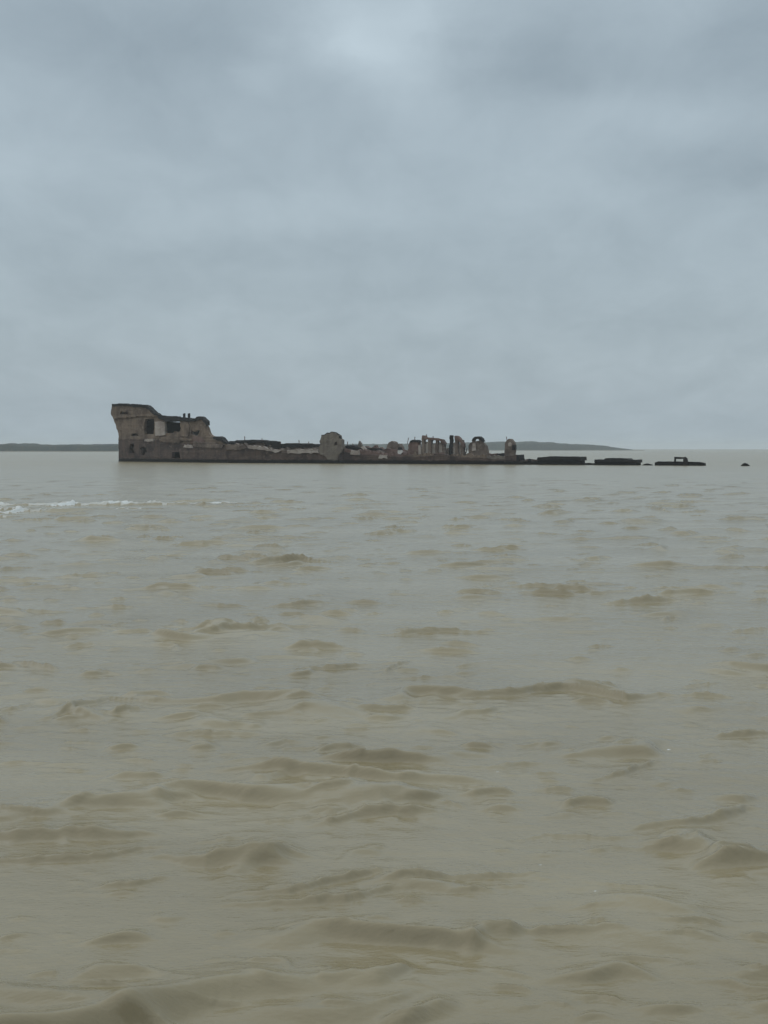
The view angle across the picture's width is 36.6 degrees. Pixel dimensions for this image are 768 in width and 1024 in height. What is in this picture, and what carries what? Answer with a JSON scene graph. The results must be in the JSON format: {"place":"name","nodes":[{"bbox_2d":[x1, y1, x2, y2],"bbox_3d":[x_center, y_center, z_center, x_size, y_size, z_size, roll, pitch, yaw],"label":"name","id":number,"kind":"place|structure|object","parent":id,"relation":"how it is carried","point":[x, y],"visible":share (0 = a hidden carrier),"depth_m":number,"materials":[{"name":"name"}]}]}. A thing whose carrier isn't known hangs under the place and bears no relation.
{"place":"outdoors","nodes":[
{"label":"outdoors","id":0,"kind":"place"},
{"bbox_2d":[0,451,118,451],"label":"shore","id":1,"kind":"structure","parent":0,"point":[59,451],"depth_m":1144.39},
{"bbox_2d":[0,443,118,450],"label":"shoreline wood","id":2,"kind":"object","parent":1,"relation":"on","point":[48,447],"visible":0.5,"depth_m":1153.82,"materials":[{"name":"plant"}]},
{"bbox_2d":[0,449,767,1023],"bbox_3d":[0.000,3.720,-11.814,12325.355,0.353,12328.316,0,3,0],"label":"water","id":3,"kind":"structure","parent":0,"point":[302,743],"depth_m":12.69,"materials":[{"name":"liquid"}]},
{"bbox_2d":[111,403,537,464],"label":"shipwreck","id":4,"kind":"object","parent":3,"relation":"in","point":[148,433],"visible":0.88,"depth_m":254.38,"materials":[{"name":"concrete"}]},
{"bbox_2d":[537,456,595,464],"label":"wreck fragment","id":5,"kind":"object","parent":3,"relation":"in","point":[563,460],"visible":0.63,"depth_m":225.65,"materials":[{"name":"grey metal"}]},
{"bbox_2d":[594,458,641,464],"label":"wreck fragment","id":6,"kind":"object","parent":3,"relation":"in","point":[618,461],"visible":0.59,"depth_m":221.22,"materials":[{"name":"grey metal"}]},
{"bbox_2d":[655,457,705,465],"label":"wreck fragment","id":7,"kind":"object","parent":3,"relation":"in","point":[685,462],"visible":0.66,"depth_m":216.23,"materials":[{"name":"grey metal"}]},
{"bbox_2d":[0,0,767,448],"label":"sky","id":8,"kind":"structure","parent":0,"point":[284,221],"materials":[{"name":"grey"}]},
{"bbox_2d":[465,450,644,450],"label":"shore","id":9,"kind":"structure","parent":0,"point":[570,450],"depth_m":1698.81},
{"bbox_2d":[345,441,631,449],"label":"shoreline wood","id":10,"kind":"object","parent":9,"relation":"on","point":[527,445],"visible":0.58,"depth_m":1708.48,"materials":[{"name":"plant"}]}
]}

